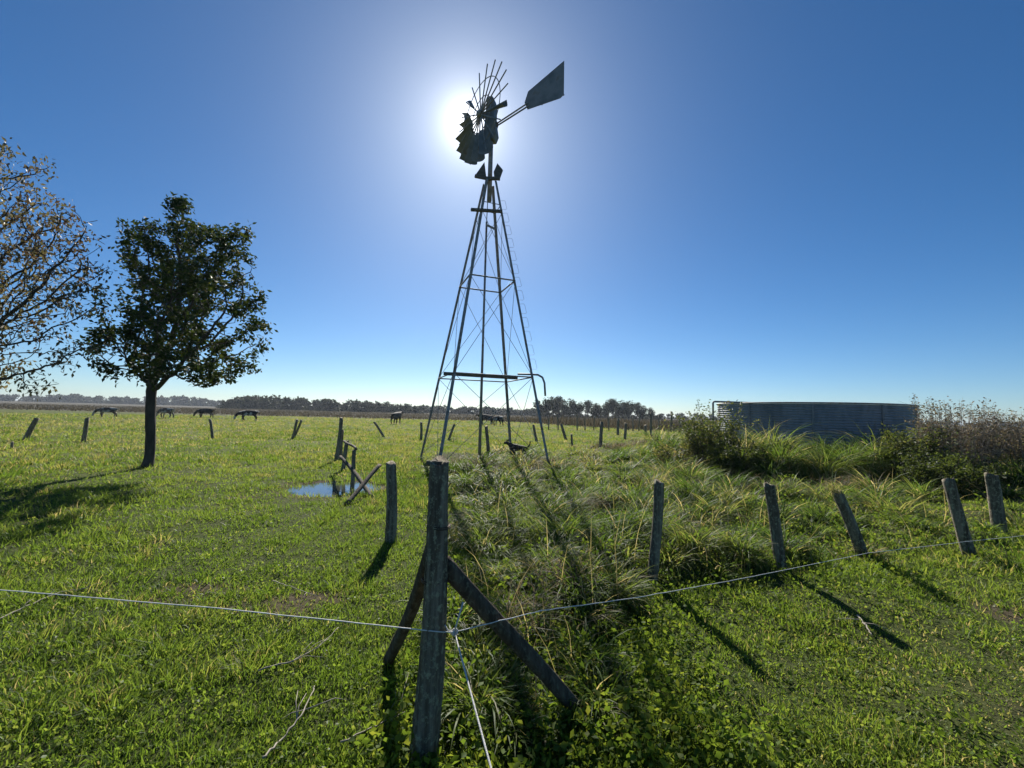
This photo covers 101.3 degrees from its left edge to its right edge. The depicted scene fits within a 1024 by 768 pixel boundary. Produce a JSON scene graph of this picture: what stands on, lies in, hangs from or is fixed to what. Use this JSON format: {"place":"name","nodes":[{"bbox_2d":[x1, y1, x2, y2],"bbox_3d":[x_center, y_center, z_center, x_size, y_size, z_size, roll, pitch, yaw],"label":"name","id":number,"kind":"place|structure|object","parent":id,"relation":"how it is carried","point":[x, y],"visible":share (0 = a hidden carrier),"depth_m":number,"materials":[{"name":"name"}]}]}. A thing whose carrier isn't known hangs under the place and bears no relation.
{"place":"outdoors","nodes":[
{"label":"outdoors","id":0,"kind":"place"},
{"bbox_2d":[0,400,1023,767],"bbox_3d":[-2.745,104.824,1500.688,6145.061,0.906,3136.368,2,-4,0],"label":"ground","id":1,"kind":"structure","parent":0,"point":[872,638],"depth_m":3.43,"materials":[{"name":"green plant"}]},
{"bbox_2d":[22,417,39,439],"bbox_3d":[-19.467,1.879,17.000,0.595,1.067,0.193,2,-4,0],"label":"fence post","id":2,"kind":"object","parent":1,"relation":"on","point":[30,429],"visible":0.83,"depth_m":16.94,"materials":[{"name":"grey wood"}]},
{"bbox_2d":[0,583,98,618],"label":"dead branch","id":3,"kind":"object","parent":1,"relation":"on","point":[41,599],"visible":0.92,"depth_m":3.26,"materials":[{"name":"grey wood"}]},
{"bbox_2d":[0,136,123,400],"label":"sparse tree","id":4,"kind":"object","parent":1,"relation":"on","point":[35,252],"visible":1,"depth_m":8.90,"materials":[{"name":"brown plant"}]},
{"bbox_2d":[81,418,89,441],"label":"fence post","id":5,"kind":"object","parent":1,"relation":"on","point":[85,428],"visible":0.85,"depth_m":17.02,"materials":[{"name":"grey wood"}]},
{"bbox_2d":[92,407,118,416],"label":"cow","id":6,"kind":"object","parent":1,"relation":"on","point":[113,410],"visible":1,"depth_m":44.67},
{"bbox_2d":[0,393,220,406],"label":"distant wood","id":7,"kind":"object","parent":1,"relation":"on","point":[182,400],"visible":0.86,"depth_m":519.21,"materials":[{"name":"green plant"}]},
{"bbox_2d":[156,408,174,417],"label":"cow","id":8,"kind":"object","parent":1,"relation":"on","point":[167,410],"visible":0.98,"depth_m":47.24},
{"bbox_2d":[75,191,277,467],"bbox_3d":[-8.593,-1.352,10.659,5.416,7.094,3.722,0,-4,25],"label":"broadleaf tree","id":9,"kind":"object","parent":1,"relation":"on","point":[195,290],"visible":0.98,"depth_m":10.30,"materials":[{"name":"green plant"}]},
{"bbox_2d":[193,408,214,417],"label":"cow","id":10,"kind":"object","parent":1,"relation":"on","point":[205,410],"visible":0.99,"depth_m":51.13},
{"bbox_2d":[208,419,213,438],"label":"fence post","id":11,"kind":"object","parent":1,"relation":"on","point":[211,428],"visible":0.88,"depth_m":19.78,"materials":[{"name":"grey wood"}]},
{"bbox_2d":[233,410,258,420],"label":"cow","id":12,"kind":"object","parent":1,"relation":"on","point":[248,413],"visible":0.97,"depth_m":44.42},
{"bbox_2d":[291,419,297,438],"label":"fence post","id":13,"kind":"object","parent":1,"relation":"on","point":[294,429],"visible":0.87,"depth_m":21.10,"materials":[{"name":"grey wood"}]},
{"bbox_2d":[272,580,316,595],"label":"dead branch","id":14,"kind":"object","parent":1,"relation":"on","point":[293,587],"visible":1,"depth_m":3.59,"materials":[{"name":"grey wood"}]},
{"bbox_2d":[258,627,338,670],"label":"dead branch","id":15,"kind":"object","parent":1,"relation":"on","point":[299,656],"visible":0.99,"depth_m":2.59,"materials":[{"name":"wood"}]},
{"bbox_2d":[295,420,301,436],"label":"fence post","id":16,"kind":"object","parent":1,"relation":"on","point":[299,425],"visible":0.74,"depth_m":21.70,"materials":[{"name":"grey wood"}]},
{"bbox_2d":[262,685,345,758],"bbox_3d":[-1.089,1.660,2.093,0.255,0.095,0.450,0,-4,26],"label":"dead branch","id":17,"kind":"object","parent":1,"relation":"on","point":[281,739],"visible":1,"depth_m":2.10,"materials":[{"name":"wood"}]},
{"bbox_2d":[215,394,423,413],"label":"distant wood","id":18,"kind":"object","parent":1,"relation":"on","point":[273,402],"visible":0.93,"depth_m":228.79,"materials":[{"name":"green plant"}]},
{"bbox_2d":[334,417,342,459],"bbox_3d":[-5.315,1.729,12.865,0.208,1.451,0.130,2,-4,0],"label":"fence post","id":19,"kind":"object","parent":1,"relation":"on","point":[337,452],"visible":0.86,"depth_m":12.84,"materials":[{"name":"grey wood"}]},
{"bbox_2d":[339,429,343,458],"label":"fence post","id":20,"kind":"object","parent":1,"relation":"on","point":[341,450],"visible":0.41,"depth_m":13.08,"materials":[{"name":"grey wood"}]},
{"bbox_2d":[341,441,348,469],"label":"fence post","id":21,"kind":"object","parent":1,"relation":"on","point":[345,451],"visible":0.6,"depth_m":10.85,"materials":[{"name":"grey wood"}]},
{"bbox_2d":[343,440,357,449],"bbox_3d":[-3.778,1.415,9.783,0.071,0.099,2.674,3,-4,-27],"label":"fence rail","id":22,"kind":"object","parent":21,"relation":"attached to","point":[351,445],"visible":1,"depth_m":9.38,"materials":[{"name":"grey wood"}]},
{"bbox_2d":[288,482,417,496],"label":"puddle","id":23,"kind":"object","parent":1,"relation":"on","point":[325,489],"visible":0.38,"depth_m":8.40,"materials":[{"name":"blue liquid"}]},
{"bbox_2d":[332,480,335,490],"bbox_3d":[-3.491,2.070,8.264,0.080,0.350,0.075,-1,-5,32],"label":"post stub","id":24,"kind":"object","parent":23,"relation":"in","point":[333,485],"visible":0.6,"depth_m":8.25,"materials":[{"name":"grey wood"}]},
{"bbox_2d":[350,449,355,487],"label":"fence post","id":25,"kind":"object","parent":1,"relation":"on","point":[352,482],"visible":0.72,"depth_m":8.61,"materials":[{"name":"grey wood"}]},
{"bbox_2d":[339,455,372,497],"bbox_3d":[-3.126,1.829,8.372,0.096,0.617,2.182,4,-5,-37],"label":"fence rail","id":26,"kind":"object","parent":1,"relation":"on","point":[354,472],"visible":0.84,"depth_m":8.34,"materials":[{"name":"grey wood"}]},
{"bbox_2d":[344,464,381,505],"bbox_3d":[-2.666,1.788,7.575,0.087,0.561,1.279,1,-4,7],"label":"fence rail","id":27,"kind":"object","parent":1,"relation":"on","point":[362,484],"visible":0.98,"depth_m":7.48,"materials":[{"name":"grey wood"}]},
{"bbox_2d":[340,677,407,742],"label":"dead branch","id":28,"kind":"object","parent":1,"relation":"on","point":[345,740],"visible":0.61,"depth_m":2.08,"materials":[{"name":"wood"}]},
{"bbox_2d":[373,422,383,436],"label":"fence post","id":29,"kind":"object","parent":1,"relation":"on","point":[379,429],"visible":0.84,"depth_m":24.29,"materials":[{"name":"grey wood"}]},
{"bbox_2d":[385,460,396,543],"bbox_3d":[-1.473,1.484,5.111,0.157,1.087,0.154,2,-4,0],"label":"short post","id":30,"kind":"object","parent":1,"relation":"on","point":[391,509],"visible":0.88,"depth_m":5.06,"materials":[{"name":"grey wood"}]},
{"bbox_2d":[390,411,402,423],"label":"cow","id":31,"kind":"object","parent":1,"relation":"on","point":[396,415],"visible":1,"depth_m":47.79},
{"bbox_2d":[420,422,422,439],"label":"fence post","id":32,"kind":"object","parent":1,"relation":"on","point":[421,430],"visible":0.84,"depth_m":22.69,"materials":[{"name":"grey wood"}]},
{"bbox_2d":[448,423,454,439],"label":"fence post","id":33,"kind":"object","parent":1,"relation":"on","point":[451,432],"visible":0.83,"depth_m":23.34,"materials":[{"name":"grey wood"}]},
{"bbox_2d":[415,404,540,415],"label":"distant wood","id":34,"kind":"object","parent":1,"relation":"on","point":[486,410],"visible":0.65,"depth_m":293.12,"materials":[{"name":"green plant"}]},
{"bbox_2d":[382,455,585,767],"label":"corner post","id":35,"kind":"object","parent":1,"relation":"on","point":[438,568],"visible":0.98,"depth_m":1.96,"materials":[{"name":"grey wood"}]},
{"bbox_2d":[0,590,440,632],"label":"fence wire","id":36,"kind":"object","parent":35,"relation":"attached to","point":[225,609],"visible":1,"depth_m":2.02,"materials":[{"name":"grey metal"}]},
{"bbox_2d":[444,602,491,767],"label":"rope","id":37,"kind":"object","parent":35,"relation":"attached to","point":[455,631],"visible":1,"depth_m":1.67,"materials":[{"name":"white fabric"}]},
{"bbox_2d":[441,535,1023,632],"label":"fence wire","id":38,"kind":"object","parent":35,"relation":"attached to","point":[678,590],"visible":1,"depth_m":2.74,"materials":[{"name":"grey metal"}]},
{"bbox_2d":[475,414,493,423],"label":"cow","id":39,"kind":"object","parent":1,"relation":"on","point":[485,417],"visible":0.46,"depth_m":54.93},
{"bbox_2d":[485,425,489,450],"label":"fence post","id":40,"kind":"object","parent":1,"relation":"on","point":[487,440],"visible":0.7,"depth_m":15.44,"materials":[{"name":"grey wood"}]},
{"bbox_2d":[420,60,563,464],"bbox_3d":[-0.704,-3.827,12.938,3.274,12.857,3.889,3,-4,-20],"label":"windmill","id":41,"kind":"object","parent":1,"relation":"on","point":[473,148],"visible":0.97,"depth_m":13.18,"materials":[{"name":"metal"}]},
{"bbox_2d":[490,416,502,425],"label":"cow","id":42,"kind":"object","parent":1,"relation":"on","point":[498,418],"visible":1,"depth_m":50.17},
{"bbox_2d":[0,403,1022,439],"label":"fallow weeds","id":43,"kind":"object","parent":1,"relation":"on","point":[544,419],"visible":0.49,"depth_m":83.98,"materials":[{"name":"plant"}]},
{"bbox_2d":[504,439,530,454],"bbox_3d":[0.158,2.155,13.845,0.993,0.644,0.219,-1,-4,28],"label":"dog","id":44,"kind":"object","parent":1,"relation":"on","point":[513,447],"visible":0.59,"depth_m":13.77},
{"bbox_2d":[532,425,537,440],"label":"fence post","id":45,"kind":"object","parent":1,"relation":"on","point":[534,431],"visible":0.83,"depth_m":24.56,"materials":[{"name":"grey wood"}]},
{"bbox_2d":[533,400,543,415],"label":"gum tree","id":46,"kind":"object","parent":1,"relation":"on","point":[540,407],"visible":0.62,"depth_m":168.38,"materials":[{"name":"green plant"}]},
{"bbox_2d":[541,397,554,415],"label":"gum tree","id":47,"kind":"object","parent":1,"relation":"on","point":[548,406],"visible":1,"depth_m":168.12,"materials":[{"name":"green plant"}]},
{"bbox_2d":[547,396,560,415],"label":"gum tree","id":48,"kind":"object","parent":1,"relation":"on","point":[557,409],"visible":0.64,"depth_m":175.34,"materials":[{"name":"green plant"}]},
{"bbox_2d":[555,396,562,416],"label":"gum tree","id":49,"kind":"object","parent":1,"relation":"on","point":[558,398],"visible":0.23,"depth_m":182.03,"materials":[{"name":"green plant"}]},
{"bbox_2d":[560,424,566,439],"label":"fence post","id":50,"kind":"object","parent":1,"relation":"on","point":[563,431],"visible":0.84,"depth_m":26.42,"materials":[{"name":"grey wood"}]},
{"bbox_2d":[558,399,570,416],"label":"gum tree","id":51,"kind":"object","parent":1,"relation":"on","point":[565,409],"visible":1,"depth_m":173.50,"materials":[{"name":"green plant"}]},
{"bbox_2d":[567,398,578,415],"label":"gum tree","id":52,"kind":"object","parent":1,"relation":"on","point":[572,404],"visible":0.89,"depth_m":174.10,"materials":[{"name":"green plant"}]},
{"bbox_2d":[573,401,585,415],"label":"gum tree","id":53,"kind":"object","parent":1,"relation":"on","point":[580,407],"visible":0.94,"depth_m":174.11,"materials":[{"name":"green plant"}]},
{"bbox_2d":[584,400,592,417],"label":"gum tree","id":54,"kind":"object","parent":1,"relation":"on","point":[588,404],"visible":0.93,"depth_m":180.78,"materials":[{"name":"green plant"}]},
{"bbox_2d":[589,403,599,417],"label":"gum tree","id":55,"kind":"object","parent":1,"relation":"on","point":[593,411],"visible":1,"depth_m":169.71,"materials":[{"name":"green plant"}]},
{"bbox_2d":[531,410,666,419],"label":"distant wood","id":56,"kind":"object","parent":1,"relation":"on","point":[655,417],"visible":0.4,"depth_m":211.90,"materials":[{"name":"green plant"}]},
{"bbox_2d":[596,404,602,417],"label":"gum tree","id":57,"kind":"object","parent":1,"relation":"on","point":[600,411],"visible":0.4,"depth_m":178.49,"materials":[{"name":"green plant"}]},
{"bbox_2d":[599,422,602,446],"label":"fence post","id":58,"kind":"object","parent":1,"relation":"on","point":[601,434],"visible":0.83,"depth_m":19.37,"materials":[{"name":"grey wood"}]},
{"bbox_2d":[601,400,609,417],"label":"gum tree","id":59,"kind":"object","parent":1,"relation":"on","point":[604,409],"visible":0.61,"depth_m":175.47,"materials":[{"name":"green plant"}]},
{"bbox_2d":[605,398,618,418],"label":"gum tree","id":60,"kind":"object","parent":1,"relation":"on","point":[612,403],"visible":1,"depth_m":169.21,"materials":[{"name":"green plant"}]},
{"bbox_2d":[616,419,619,434],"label":"fence post","id":61,"kind":"object","parent":1,"relation":"on","point":[617,431],"visible":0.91,"depth_m":35.03,"materials":[{"name":"grey wood"}]},
{"bbox_2d":[614,401,621,417],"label":"gum tree","id":62,"kind":"object","parent":1,"relation":"on","point":[617,415],"visible":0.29,"depth_m":173.28,"materials":[{"name":"green plant"}]},
{"bbox_2d":[616,400,631,419],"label":"gum tree","id":63,"kind":"object","parent":1,"relation":"on","point":[623,410],"visible":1,"depth_m":167.54,"materials":[{"name":"green plant"}]},
{"bbox_2d":[623,423,626,439],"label":"fence post","id":64,"kind":"object","parent":1,"relation":"on","point":[625,430],"visible":0.84,"depth_m":28.34,"materials":[{"name":"grey wood"}]},
{"bbox_2d":[625,400,636,419],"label":"gum tree","id":65,"kind":"object","parent":1,"relation":"on","point":[631,409],"visible":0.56,"depth_m":171.59,"materials":[{"name":"green plant"}]},
{"bbox_2d":[634,402,641,416],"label":"gum tree","id":66,"kind":"object","parent":1,"relation":"on","point":[636,412],"visible":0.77,"depth_m":178.28,"materials":[{"name":"green plant"}]},
{"bbox_2d":[638,405,646,418],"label":"gum tree","id":67,"kind":"object","parent":1,"relation":"on","point":[642,411],"visible":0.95,"depth_m":174.33,"materials":[{"name":"green plant"}]},
{"bbox_2d":[646,407,655,417],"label":"gum tree","id":68,"kind":"object","parent":1,"relation":"on","point":[649,411],"visible":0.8,"depth_m":179.13,"materials":[{"name":"green plant"}]},
{"bbox_2d":[650,412,651,435],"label":"fence post","id":69,"kind":"object","parent":1,"relation":"on","point":[651,423],"visible":0.86,"depth_m":34.86,"materials":[{"name":"grey wood"}]},
{"bbox_2d":[647,479,663,584],"bbox_3d":[1.378,1.459,4.047,0.167,1.074,0.116,2,-4,0],"label":"fence post","id":70,"kind":"object","parent":1,"relation":"on","point":[657,525],"visible":0.88,"depth_m":4.02,"materials":[{"name":"grey wood"}]},
{"bbox_2d":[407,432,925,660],"bbox_3d":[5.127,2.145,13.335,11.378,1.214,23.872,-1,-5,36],"label":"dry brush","id":71,"kind":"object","parent":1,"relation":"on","point":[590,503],"visible":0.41,"depth_m":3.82,"materials":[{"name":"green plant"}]},
{"bbox_2d":[669,411,672,431],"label":"fence post","id":72,"kind":"object","parent":1,"relation":"on","point":[671,419],"visible":0.83,"depth_m":45.84,"materials":[{"name":"grey wood"}]},
{"bbox_2d":[646,437,713,465],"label":"shrub","id":73,"kind":"object","parent":1,"relation":"on","point":[668,452],"visible":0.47,"depth_m":12.79,"materials":[{"name":"green plant"}]},
{"bbox_2d":[347,443,1023,767],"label":"broadleaf weeds","id":74,"kind":"object","parent":1,"relation":"on","point":[645,725],"visible":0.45,"depth_m":2.30,"materials":[{"name":"green plant"}]},
{"bbox_2d":[650,458,736,483],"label":"grass tussock","id":75,"kind":"object","parent":1,"relation":"on","point":[697,469],"depth_m":10.07,"materials":[{"name":"green plant"}]},
{"bbox_2d":[387,415,1023,764],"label":"tall grass","id":76,"kind":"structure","parent":1,"relation":"on","point":[493,536],"depth_m":5.02,"materials":[{"name":"green plant"}]},
{"bbox_2d":[658,399,760,468],"bbox_3d":[5.807,1.493,12.445,2.720,2.119,1.808,2,-4,0],"label":"shrub","id":77,"kind":"object","parent":1,"relation":"on","point":[717,431],"visible":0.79,"depth_m":12.25,"materials":[{"name":"green plant"}]},
{"bbox_2d":[702,436,773,476],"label":"shrub","id":78,"kind":"object","parent":1,"relation":"on","point":[719,458],"visible":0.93,"depth_m":10.95,"materials":[{"name":"green plant"}]},
{"bbox_2d":[763,482,787,570],"bbox_3d":[2.786,1.543,4.434,0.237,0.992,0.124,2,-4,0],"label":"fence post","id":79,"kind":"object","parent":1,"relation":"on","point":[778,550],"visible":0.9,"depth_m":4.41,"materials":[{"name":"grey wood"}]},
{"bbox_2d":[740,433,844,482],"bbox_3d":[7.367,1.995,11.392,2.962,1.508,2.978,2,-4,0],"label":"grass tussock","id":80,"kind":"object","parent":1,"relation":"on","point":[791,459],"depth_m":10.92,"materials":[{"name":"green plant"}]},
{"bbox_2d":[712,401,919,452],"bbox_3d":[11.620,1.695,16.544,6.431,1.806,6.431,-1,-5,30],"label":"water tank","id":81,"kind":"object","parent":1,"relation":"on","point":[819,417],"visible":0.54,"depth_m":13.79,"materials":[{"name":"metal"}]},
{"bbox_2d":[767,437,896,484],"bbox_3d":[8.174,2.119,11.048,3.114,1.526,3.210,2,-4,0],"label":"grass tussock","id":82,"kind":"object","parent":1,"relation":"on","point":[840,468],"depth_m":10.55,"materials":[{"name":"green plant"}]},
{"bbox_2d":[646,413,1023,427],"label":"distant wood","id":83,"kind":"object","parent":1,"relation":"on","point":[681,414],"visible":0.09,"depth_m":336.01,"materials":[{"name":"green plant"}]},
{"bbox_2d":[830,489,867,556],"bbox_3d":[4.069,1.723,5.033,0.447,0.906,0.141,2,-4,0],"label":"fence post","id":84,"kind":"object","parent":1,"relation":"on","point":[851,524],"visible":0.78,"depth_m":5.00,"materials":[{"name":"grey wood"}]},
{"bbox_2d":[813,478,847,497],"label":"dry grass tuft","id":85,"kind":"object","parent":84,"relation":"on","point":[833,488],"visible":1,"depth_m":5.06,"materials":[{"name":"green plant"}]},
{"bbox_2d":[793,432,910,482],"bbox_3d":[9.007,2.018,11.256,3.210,1.645,2.970,2,-4,0],"label":"grass tussock","id":86,"kind":"object","parent":1,"relation":"on","point":[826,447],"depth_m":10.89,"materials":[{"name":"green plant"}]},
{"bbox_2d":[834,615,888,634],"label":"dead branch","id":87,"kind":"object","parent":1,"relation":"on","point":[864,623],"visible":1,"depth_m":3.32,"materials":[{"name":"grey wood"}]},
{"bbox_2d":[830,439,935,481],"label":"grass tussock","id":88,"kind":"object","parent":1,"relation":"on","point":[891,459],"depth_m":10.66,"materials":[{"name":"green plant"}]},
{"bbox_2d":[865,422,959,475],"bbox_3d":[10.103,1.694,10.703,1.935,1.444,1.616,2,-4,0],"label":"shrub","id":89,"kind":"object","parent":1,"relation":"on","point":[894,437],"visible":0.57,"depth_m":10.61,"materials":[{"name":"green plant"}]},
{"bbox_2d":[876,395,1019,467],"bbox_3d":[11.501,1.332,10.964,2.546,2.192,2.447,2,-4,0],"label":"dry weed clump","id":90,"kind":"object","parent":1,"relation":"on","point":[980,438],"visible":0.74,"depth_m":10.59,"materials":[{"name":"plant"}]},
{"bbox_2d":[889,448,1012,493],"bbox_3d":[9.770,1.959,9.442,1.933,1.043,1.871,5,-5,-38],"label":"shrub","id":91,"kind":"object","parent":1,"relation":"on","point":[940,470],"visible":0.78,"depth_m":9.19,"materials":[{"name":"green plant"}]},
{"bbox_2d":[941,478,977,557],"bbox_3d":[5.493,1.682,5.148,0.351,1.064,0.138,2,-4,0],"label":"fence post","id":92,"kind":"object","parent":1,"relation":"on","point":[961,527],"visible":0.88,"depth_m":5.12,"materials":[{"name":"grey wood"}]},
{"bbox_2d":[968,407,1023,466],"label":"dry weed clump","id":93,"kind":"object","parent":1,"relation":"on","point":[1017,441],"visible":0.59,"depth_m":10.63,"materials":[{"name":"brown plant"}]},
{"bbox_2d":[984,472,1008,533],"bbox_3d":[7.024,1.764,6.096,0.255,0.944,0.164,2,-4,0],"label":"fence post","id":94,"kind":"object","parent":1,"relation":"on","point":[995,501],"visible":0.85,"depth_m":6.06,"materials":[{"name":"grey wood"}]},
{"bbox_2d":[0,0,1023,425],"label":"sky","id":95,"kind":"structure","parent":0,"point":[719,200],"materials":[{"name":"blue"}]}
]}

